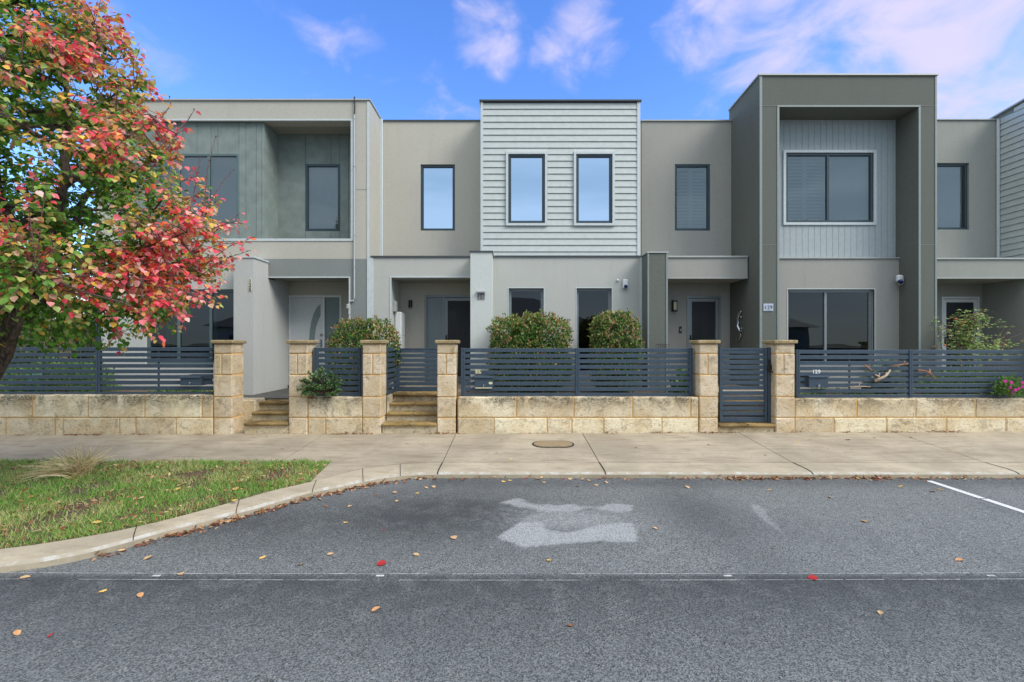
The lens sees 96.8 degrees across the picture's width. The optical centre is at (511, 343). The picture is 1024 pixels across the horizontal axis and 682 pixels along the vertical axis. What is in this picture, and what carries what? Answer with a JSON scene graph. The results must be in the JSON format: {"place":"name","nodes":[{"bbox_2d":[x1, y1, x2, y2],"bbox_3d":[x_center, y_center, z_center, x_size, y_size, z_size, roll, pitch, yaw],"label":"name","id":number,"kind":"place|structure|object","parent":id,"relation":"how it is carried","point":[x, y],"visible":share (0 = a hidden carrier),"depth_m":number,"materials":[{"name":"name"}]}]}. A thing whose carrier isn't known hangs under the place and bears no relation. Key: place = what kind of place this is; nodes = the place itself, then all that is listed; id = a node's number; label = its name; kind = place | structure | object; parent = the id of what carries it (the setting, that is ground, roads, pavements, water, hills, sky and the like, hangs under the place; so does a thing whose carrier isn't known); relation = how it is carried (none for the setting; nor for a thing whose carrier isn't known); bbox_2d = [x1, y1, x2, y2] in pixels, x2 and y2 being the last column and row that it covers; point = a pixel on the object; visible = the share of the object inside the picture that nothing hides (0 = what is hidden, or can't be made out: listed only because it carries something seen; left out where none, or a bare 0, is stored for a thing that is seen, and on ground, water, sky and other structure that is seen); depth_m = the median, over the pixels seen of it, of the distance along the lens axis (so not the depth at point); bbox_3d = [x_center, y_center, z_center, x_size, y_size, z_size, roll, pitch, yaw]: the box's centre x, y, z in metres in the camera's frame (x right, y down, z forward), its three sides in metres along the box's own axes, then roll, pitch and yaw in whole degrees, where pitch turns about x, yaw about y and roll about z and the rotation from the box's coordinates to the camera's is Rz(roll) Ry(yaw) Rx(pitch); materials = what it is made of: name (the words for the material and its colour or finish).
{"place":"outdoors","nodes":[
{"label":"outdoors","id":0,"kind":"place"},
{"bbox_2d":[19,311,53,336],"bbox_3d":[-17.007,-0.049,15.524,3.090,3.669,2.873,0,0,40],"label":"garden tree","id":1,"kind":"object","parent":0,"point":[40,313],"visible":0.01,"depth_m":15.28,"materials":[{"name":"green plant"}]},
{"bbox_2d":[16,442,117,482],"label":"ornamental grass","id":2,"kind":"object","parent":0,"point":[74,466],"depth_m":5.55,"materials":[{"name":"beige plant"}]},
{"bbox_2d":[1,389,213,392],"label":"garden bed","id":3,"kind":"object","parent":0,"point":[125,391],"depth_m":9.13,"materials":[{"name":"soil"}]},
{"bbox_2d":[0,368,39,391],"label":"garden shrub","id":4,"kind":"object","parent":3,"relation":"on","point":[10,374],"visible":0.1,"depth_m":8.85,"materials":[{"name":"green plant"}]},
{"bbox_2d":[23,374,47,391],"bbox_3d":[-8.930,0.765,8.530,0.329,0.390,0.329,0,0,0],"label":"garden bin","id":5,"kind":"object","parent":3,"relation":"on","point":[32,384],"visible":0.14,"depth_m":8.41,"materials":[{"name":"green plastic"}]},
{"bbox_2d":[7,318,94,384],"bbox_3d":[-10.683,0.217,10.452,2.105,1.572,1.734,0,0,0],"label":"garden shrub","id":6,"kind":"object","parent":3,"relation":"on","point":[40,342],"visible":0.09,"depth_m":10.05,"materials":[{"name":"green plant"}]},
{"bbox_2d":[26,314,94,363],"bbox_3d":[-13.261,0.356,13.951,2.849,2.866,2.674,0,0,0],"label":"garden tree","id":7,"kind":"object","parent":3,"relation":"on","point":[92,324],"visible":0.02,"depth_m":13.44,"materials":[{"name":"green plant"}]},
{"bbox_2d":[0,357,120,391],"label":"garden shrub","id":8,"kind":"object","parent":3,"relation":"on","point":[61,379],"visible":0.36,"depth_m":8.62,"materials":[{"name":"green plant"}]},
{"bbox_2d":[0,457,331,548],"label":"verge","id":9,"kind":"structure","parent":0,"point":[89,501],"depth_m":4.86,"materials":[{"name":"green plant"}]},
{"bbox_2d":[0,0,256,379],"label":"autumn tree","id":10,"kind":"object","parent":9,"relation":"on","point":[34,281],"visible":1,"depth_m":4.60,"materials":[{"name":"red plant"}]},
{"bbox_2d":[0,458,326,545],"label":"leaf litter","id":11,"kind":"object","parent":9,"relation":"on","point":[121,495],"visible":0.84,"depth_m":5.03,"materials":[{"name":"plant"}]},
{"bbox_2d":[146,390,213,391],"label":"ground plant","id":12,"kind":"object","parent":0,"point":[180,390],"visible":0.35,"depth_m":8.52,"materials":[{"name":"green plant"}]},
{"bbox_2d":[94,96,381,394],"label":"town house","id":13,"kind":"structure","parent":0,"point":[300,187],"depth_m":9.76,"materials":[{"name":"paint"}]},
{"bbox_2d":[147,290,233,363],"bbox_3d":[-6.662,-0.360,9.680,2.154,1.575,0.070,0,0,0],"label":"window","id":14,"kind":"structure","parent":13,"relation":"in","point":[207,323],"depth_m":9.68,"materials":[{"name":"grey glass"}]},
{"bbox_2d":[146,154,238,222],"bbox_3d":[-6.844,-3.332,9.807,1.986,1.482,0.115,0,0,0],"label":"window","id":15,"kind":"structure","parent":13,"relation":"in","point":[220,165],"depth_m":9.86,"materials":[{"name":"grey glass"}]},
{"bbox_2d":[289,295,341,380],"bbox_3d":[-4.564,-0.052,10.579,1.223,2.143,0.156,0,0,0],"label":"door","id":16,"kind":"structure","parent":13,"relation":"in","point":[311,317],"depth_m":10.57,"materials":[{"name":"white glass"}]},
{"bbox_2d":[305,164,339,230],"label":"window","id":17,"kind":"structure","parent":13,"relation":"in","point":[322,181],"depth_m":10.45,"materials":[{"name":"glass"}]},
{"bbox_2d":[243,388,288,399],"bbox_3d":[-4.545,1.373,9.561,2.090,0.695,1.998,0,0,0],"label":"porch landing","id":18,"kind":"object","parent":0,"point":[280,394],"depth_m":9.00,"materials":[{"name":"grey concrete"}]},
{"bbox_2d":[340,391,390,420],"bbox_3d":[-2.910,1.340,8.892,1.160,0.760,1.596,0,0,0],"label":"garden bed","id":19,"kind":"object","parent":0,"point":[386,401],"depth_m":8.45,"materials":[{"name":"soil"}]},
{"bbox_2d":[325,315,403,391],"bbox_3d":[-2.862,0.198,8.866,1.501,1.548,0.918,0,0,0],"label":"clipped shrub","id":20,"kind":"object","parent":19,"relation":"on","point":[349,336],"visible":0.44,"depth_m":8.70,"materials":[{"name":"green plant"}]},
{"bbox_2d":[392,383,469,396],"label":"garden path","id":21,"kind":"structure","parent":0,"point":[459,389],"depth_m":9.80,"materials":[{"name":"concrete"}]},
{"bbox_2d":[397,348,437,390],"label":"gate","id":22,"kind":"structure","parent":21,"relation":"on","point":[399,379],"depth_m":8.80,"materials":[{"name":"metal"}]},
{"bbox_2d":[369,99,641,388],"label":"town house","id":23,"kind":"structure","parent":0,"point":[508,207],"depth_m":9.75,"materials":[{"name":"paint"}]},
{"bbox_2d":[421,165,454,230],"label":"window","id":24,"kind":"structure","parent":23,"relation":"in","point":[437,181],"depth_m":10.53,"materials":[{"name":"glass"}]},
{"bbox_2d":[425,295,469,382],"bbox_3d":[-1.324,-0.102,10.579,1.401,2.043,0.156,0,0,0],"label":"door","id":25,"kind":"structure","parent":23,"relation":"in","point":[447,317],"depth_m":10.58,"materials":[{"name":"grey metal"}]},
{"bbox_2d":[509,289,542,370],"bbox_3d":[0.302,-0.266,9.763,0.740,1.819,0.070,0,0,0],"label":"window","id":26,"kind":"structure","parent":23,"relation":"in","point":[520,300],"depth_m":9.76,"materials":[{"name":"black glass"}]},
{"bbox_2d":[506,151,546,225],"bbox_3d":[0.313,-3.313,9.757,0.885,1.578,0.100,0,0,0],"label":"window","id":27,"kind":"structure","parent":23,"relation":"in","point":[526,171],"depth_m":9.77,"materials":[{"name":"glass"}]},
{"bbox_2d":[573,151,614,225],"bbox_3d":[1.758,-3.313,9.757,0.876,1.578,0.100,0,0,0],"label":"window","id":28,"kind":"structure","parent":23,"relation":"in","point":[593,171],"depth_m":9.77,"materials":[{"name":"glass"}]},
{"bbox_2d":[577,289,610,370],"bbox_3d":[1.740,-0.266,9.763,0.746,1.819,0.070,0,0,0],"label":"window","id":29,"kind":"structure","parent":23,"relation":"in","point":[590,302],"depth_m":9.76,"materials":[{"name":"black glass"}]},
{"bbox_2d":[0,475,1023,681],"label":"road","id":30,"kind":"structure","parent":0,"point":[490,593],"depth_m":3.17,"materials":[{"name":"grey asphalt"}]},
{"bbox_2d":[13,630,20,634],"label":"fallen leaf","id":31,"kind":"object","parent":30,"relation":"on","point":[16,632],"visible":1,"depth_m":2.70,"materials":[{"name":"orange plant"}]},
{"bbox_2d":[92,476,436,560],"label":"leaf litter","id":32,"kind":"object","parent":30,"relation":"on","point":[261,509],"visible":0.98,"depth_m":4.53,"materials":[{"name":"brown plant"}]},
{"bbox_2d":[377,560,386,564],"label":"fallen leaf","id":33,"kind":"object","parent":30,"relation":"on","point":[381,562],"visible":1,"depth_m":3.55,"materials":[{"name":"red plant"}]},
{"bbox_2d":[0,572,1020,579],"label":"bay line","id":34,"kind":"object","parent":30,"relation":"on","point":[383,575],"visible":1,"depth_m":3.40,"materials":[{"name":"paint"}]},
{"bbox_2d":[0,463,1023,571],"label":"kerb","id":35,"kind":"structure","parent":30,"relation":"on","point":[28,557],"depth_m":5.82,"materials":[{"name":"concrete"}]},
{"bbox_2d":[435,474,1023,481],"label":"leaf litter","id":36,"kind":"object","parent":30,"relation":"on","point":[821,478],"visible":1,"depth_m":5.78,"materials":[{"name":"brown plant"}]},
{"bbox_2d":[808,575,817,579],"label":"fallen leaf","id":37,"kind":"object","parent":30,"relation":"on","point":[813,577],"visible":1,"depth_m":3.33,"materials":[{"name":"red plant"}]},
{"bbox_2d":[928,481,1023,512],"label":"bay divider","id":38,"kind":"object","parent":30,"relation":"on","point":[989,500],"visible":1,"depth_m":5.11,"materials":[{"name":"paint"}]},
{"bbox_2d":[0,429,1023,480],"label":"footpath","id":39,"kind":"structure","parent":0,"point":[347,452],"depth_m":6.92,"materials":[{"name":"concrete"}]},
{"bbox_2d":[0,393,213,434],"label":"stone wall","id":40,"kind":"structure","parent":39,"relation":"on","point":[77,414],"depth_m":7.75,"materials":[{"name":"stone"}]},
{"bbox_2d":[0,347,212,393],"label":"slat fence","id":41,"kind":"object","parent":40,"relation":"on","point":[99,371],"visible":0.85,"depth_m":7.92,"materials":[{"name":"metal"}]},
{"bbox_2d":[179,374,212,385],"bbox_3d":[-5.564,0.636,8.018,0.371,0.177,0.352,0,0,0],"label":"letterbox","id":42,"kind":"object","parent":41,"relation":"attached to","point":[191,380],"visible":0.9,"depth_m":7.87,"materials":[{"name":"metal"}]},
{"bbox_2d":[211,340,246,433],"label":"stone pillar","id":43,"kind":"structure","parent":39,"relation":"on","point":[228,387],"depth_m":7.75,"materials":[{"name":"stone"}]},
{"bbox_2d":[243,398,264,428],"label":"cheek wall","id":44,"kind":"structure","parent":39,"relation":"on","point":[251,405],"depth_m":8.10,"materials":[{"name":"stone"}]},
{"bbox_2d":[243,399,288,433],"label":"stone steps","id":45,"kind":"structure","parent":39,"relation":"on","point":[271,416],"depth_m":7.97,"materials":[{"name":"stone"}]},
{"bbox_2d":[286,340,318,433],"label":"stone pillar","id":46,"kind":"structure","parent":39,"relation":"on","point":[301,358],"depth_m":7.75,"materials":[{"name":"stone"}]},
{"bbox_2d":[308,396,362,433],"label":"stone wall","id":47,"kind":"structure","parent":39,"relation":"on","point":[334,414],"depth_m":7.76,"materials":[{"name":"stone"}]},
{"bbox_2d":[296,365,342,396],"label":"trailing plant","id":48,"kind":"object","parent":47,"relation":"on","point":[327,389],"visible":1,"depth_m":7.65,"materials":[{"name":"green plant"}]},
{"bbox_2d":[314,347,362,395],"bbox_3d":[-3.029,0.490,7.942,0.848,0.848,0.064,0,0,0],"label":"slat fence","id":49,"kind":"object","parent":47,"relation":"on","point":[359,366],"visible":0.77,"depth_m":7.92,"materials":[{"name":"metal"}]},
{"bbox_2d":[360,340,388,433],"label":"stone pillar","id":50,"kind":"structure","parent":39,"relation":"on","point":[374,385],"depth_m":7.75,"materials":[{"name":"stone"}]},
{"bbox_2d":[387,391,396,411],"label":"cheek wall","id":51,"kind":"structure","parent":39,"relation":"on","point":[390,398],"depth_m":8.24,"materials":[{"name":"stone"}]},
{"bbox_2d":[382,391,437,432],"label":"stone steps","id":52,"kind":"structure","parent":39,"relation":"on","point":[412,412],"depth_m":8.05,"materials":[{"name":"stone"}]},
{"bbox_2d":[386,347,396,394],"bbox_3d":[-2.250,0.495,8.452,0.050,0.850,0.694,0,0,0],"label":"slat fence","id":53,"kind":"object","parent":52,"relation":"on","point":[394,384],"visible":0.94,"depth_m":8.42,"materials":[{"name":"metal"}]},
{"bbox_2d":[435,340,459,432],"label":"stone pillar","id":54,"kind":"structure","parent":39,"relation":"on","point":[447,386],"depth_m":7.75,"materials":[{"name":"stone"}]},
{"bbox_2d":[14,430,1010,435],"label":"leaf litter","id":55,"kind":"object","parent":39,"relation":"on","point":[551,433],"visible":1,"depth_m":7.72,"materials":[{"name":"brown plant"}]},
{"bbox_2d":[532,441,573,447],"bbox_3d":[0.641,1.585,7.104,0.660,0.071,0.370,0,0,0],"label":"service cover","id":56,"kind":"object","parent":39,"relation":"on","point":[553,444],"visible":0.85,"depth_m":7.06,"materials":[{"name":"beige concrete"}]},
{"bbox_2d":[132,462,1018,540],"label":"kerb joints","id":57,"kind":"object","parent":39,"relation":"on","point":[442,462],"visible":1,"depth_m":5.87,"materials":[{"name":"grey concrete"}]},
{"bbox_2d":[458,395,697,433],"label":"stone wall","id":58,"kind":"structure","parent":39,"relation":"on","point":[569,414],"depth_m":7.75,"materials":[{"name":"stone"}]},
{"bbox_2d":[461,348,692,396],"bbox_3d":[1.133,0.499,7.942,4.051,0.848,0.064,0,0,0],"label":"slat fence","id":59,"kind":"object","parent":58,"relation":"on","point":[577,372],"visible":1,"depth_m":7.92,"materials":[{"name":"metal"}]},
{"bbox_2d":[471,370,494,387],"bbox_3d":[-0.518,0.614,8.018,0.405,0.319,0.352,0,0,0],"label":"letterbox","id":60,"kind":"object","parent":59,"relation":"attached to","point":[483,380],"visible":1,"depth_m":7.87,"materials":[{"name":"metal"}]},
{"bbox_2d":[689,340,720,432],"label":"stone pillar","id":61,"kind":"structure","parent":39,"relation":"on","point":[705,373],"depth_m":7.75,"materials":[{"name":"stone"}]},
{"bbox_2d":[717,400,763,420],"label":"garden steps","id":62,"kind":"structure","parent":39,"relation":"on","point":[741,410],"depth_m":8.30,"materials":[{"name":"stone"}]},
{"bbox_2d":[718,421,775,431],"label":"stone steps","id":63,"kind":"structure","parent":39,"relation":"on","point":[746,426],"depth_m":7.79,"materials":[{"name":"stone"}]},
{"bbox_2d":[762,340,797,431],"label":"stone pillar","id":64,"kind":"structure","parent":39,"relation":"on","point":[782,388],"depth_m":7.75,"materials":[{"name":"stone"}]},
{"bbox_2d":[719,347,772,422],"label":"gate","id":65,"kind":"structure","parent":64,"relation":"attached to","point":[766,377],"depth_m":7.91,"materials":[{"name":"metal"}]},
{"bbox_2d":[794,397,1023,431],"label":"stone wall","id":66,"kind":"structure","parent":39,"relation":"on","point":[896,414],"depth_m":7.76,"materials":[{"name":"stone"}]},
{"bbox_2d":[794,350,1023,397],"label":"slat fence","id":67,"kind":"object","parent":66,"relation":"on","point":[909,374],"visible":0.97,"depth_m":7.92,"materials":[{"name":"metal"}]},
{"bbox_2d":[800,370,829,387],"bbox_3d":[5.306,0.607,8.018,0.352,0.309,0.352,0,0,0],"label":"letterbox","id":68,"kind":"object","parent":67,"relation":"attached to","point":[817,381],"visible":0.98,"depth_m":7.87,"materials":[{"name":"metal"}]},
{"bbox_2d":[874,369,890,381],"bbox_3d":[6.423,0.559,7.876,0.288,0.223,0.076,0,0,0],"label":"driftwood","id":69,"kind":"object","parent":67,"relation":"attached to","point":[882,377],"visible":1,"depth_m":7.85,"materials":[{"name":"beige wood"}]},
{"bbox_2d":[917,369,935,380],"bbox_3d":[7.193,0.543,7.875,0.328,0.202,0.052,0,0,1],"label":"driftwood","id":70,"kind":"object","parent":67,"relation":"attached to","point":[927,372],"visible":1,"depth_m":7.87,"materials":[{"name":"brown wood"}]},
{"bbox_2d":[990,373,1023,396],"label":"flowering plant","id":71,"kind":"object","parent":66,"relation":"on","point":[1017,390],"visible":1,"depth_m":7.75,"materials":[{"name":"green plant"}]},
{"bbox_2d":[0,0,1023,318],"label":"sky","id":72,"kind":"structure","parent":0,"point":[413,59],"materials":[{"name":"blue"}]},
{"bbox_2d":[466,391,664,392],"bbox_3d":[1.052,1.337,8.897,3.895,0.765,1.606,0,0,0],"label":"garden bed","id":73,"kind":"object","parent":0,"point":[564,392],"visible":0.07,"depth_m":8.90,"materials":[{"name":"soil"}]},
{"bbox_2d":[485,309,574,392],"bbox_3d":[0.351,0.159,8.887,1.742,1.658,1.147,0,0,0],"label":"clipped shrub","id":74,"kind":"object","parent":73,"relation":"on","point":[530,330],"visible":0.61,"depth_m":8.61,"materials":[{"name":"green plant"}]},
{"bbox_2d":[587,308,644,392],"bbox_3d":[2.009,0.139,8.890,1.084,1.670,1.058,0,0,0],"label":"clipped shrub","id":75,"kind":"object","parent":73,"relation":"on","point":[609,321],"visible":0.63,"depth_m":8.64,"materials":[{"name":"green plant"}]},
{"bbox_2d":[668,369,687,392],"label":"ground plant","id":76,"kind":"object","parent":73,"relation":"on","point":[679,381],"visible":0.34,"depth_m":8.64,"materials":[{"name":"green plant"}]},
{"bbox_2d":[668,383,763,399],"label":"garden path","id":77,"kind":"structure","parent":0,"point":[728,390],"depth_m":8.94,"materials":[{"name":"concrete"}]},
{"bbox_2d":[641,73,938,392],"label":"town house","id":78,"kind":"structure","parent":0,"point":[801,208],"depth_m":9.82,"materials":[{"name":"grey paint"}]},
{"bbox_2d":[675,165,709,230],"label":"window","id":79,"kind":"structure","parent":78,"relation":"in","point":[690,175],"depth_m":10.59,"materials":[{"name":"glass"}]},
{"bbox_2d":[687,296,720,382],"bbox_3d":[4.439,-0.091,10.553,0.785,2.022,0.156,0,0,0],"label":"door","id":80,"kind":"structure","parent":78,"relation":"in","point":[703,312],"depth_m":10.55,"materials":[{"name":"grey metal"}]},
{"bbox_2d":[735,311,742,340],"bbox_3d":[5.013,-0.388,10.038,0.098,0.664,0.279,0,0,0],"label":"gecko ornament","id":81,"kind":"object","parent":78,"relation":"attached to","point":[737,323],"visible":1,"depth_m":10.04,"materials":[{"name":"metal"}]},
{"bbox_2d":[783,150,876,224],"bbox_3d":[6.844,-3.363,9.836,2.003,1.612,0.100,0,0,0],"label":"window","id":82,"kind":"structure","parent":78,"relation":"in","point":[871,154],"depth_m":9.81,"materials":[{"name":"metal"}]},
{"bbox_2d":[788,290,871,365],"bbox_3d":[6.829,-0.342,9.832,1.855,1.644,0.070,0,0,0],"label":"window","id":83,"kind":"structure","parent":78,"relation":"in","point":[818,319],"depth_m":9.83,"materials":[{"name":"black glass"}]},
{"bbox_2d":[801,393,980,393],"bbox_3d":[8.275,1.350,8.897,6.450,0.740,1.606,0,0,0],"label":"garden bed","id":84,"kind":"object","parent":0,"point":[913,393],"visible":0.11,"depth_m":8.95,"materials":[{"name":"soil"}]},
{"bbox_2d":[800,388,872,393],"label":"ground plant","id":85,"kind":"object","parent":84,"relation":"on","point":[832,393],"visible":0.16,"depth_m":8.44,"materials":[{"name":"green plant"}]},
{"bbox_2d":[859,359,906,393],"bbox_3d":[7.159,0.630,8.734,0.792,0.783,0.685,0,0,-12],"label":"spiky plant","id":86,"kind":"object","parent":84,"relation":"on","point":[885,377],"visible":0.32,"depth_m":8.65,"materials":[{"name":"green plant"}]},
{"bbox_2d":[913,365,1015,393],"bbox_3d":[8.683,0.710,8.764,1.615,0.618,1.322,0,0,-20],"label":"garden shrub","id":87,"kind":"object","parent":84,"relation":"on","point":[960,382],"visible":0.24,"depth_m":8.59,"materials":[{"name":"green plant"}]},
{"bbox_2d":[932,308,1020,388],"bbox_3d":[9.245,0.136,9.135,1.959,1.695,0.987,0,0,0],"label":"rose bush","id":88,"kind":"object","parent":84,"relation":"on","point":[966,338],"visible":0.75,"depth_m":9.04,"materials":[{"name":"green plant"}]},
{"label":"ground","id":89,"kind":"structure","parent":0,"visible":0},
{"bbox_2d":[34,319,93,379],"bbox_3d":[-9.974,0.202,10.170,1.115,1.560,0.929,0,0,0],"label":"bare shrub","id":90,"kind":"object","parent":89,"relation":"on","point":[71,340],"visible":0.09,"depth_m":10.07,"materials":[{"name":"brown plant"}]},
{"bbox_2d":[937,98,1023,382],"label":"town house","id":91,"kind":"structure","parent":89,"relation":"on","point":[980,213],"depth_m":10.47,"materials":[{"name":"paint"}]},
{"bbox_2d":[937,164,966,229],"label":"window","id":92,"kind":"structure","parent":91,"relation":"in","point":[948,175],"depth_m":10.62,"materials":[{"name":"glass"}]},
{"bbox_2d":[941,297,979,376],"bbox_3d":[10.506,-0.070,10.685,0.887,2.060,0.156,0,0,0],"label":"door","id":93,"kind":"structure","parent":91,"relation":"in","point":[949,305],"depth_m":10.68,"materials":[{"name":"grey glass"}]}
]}

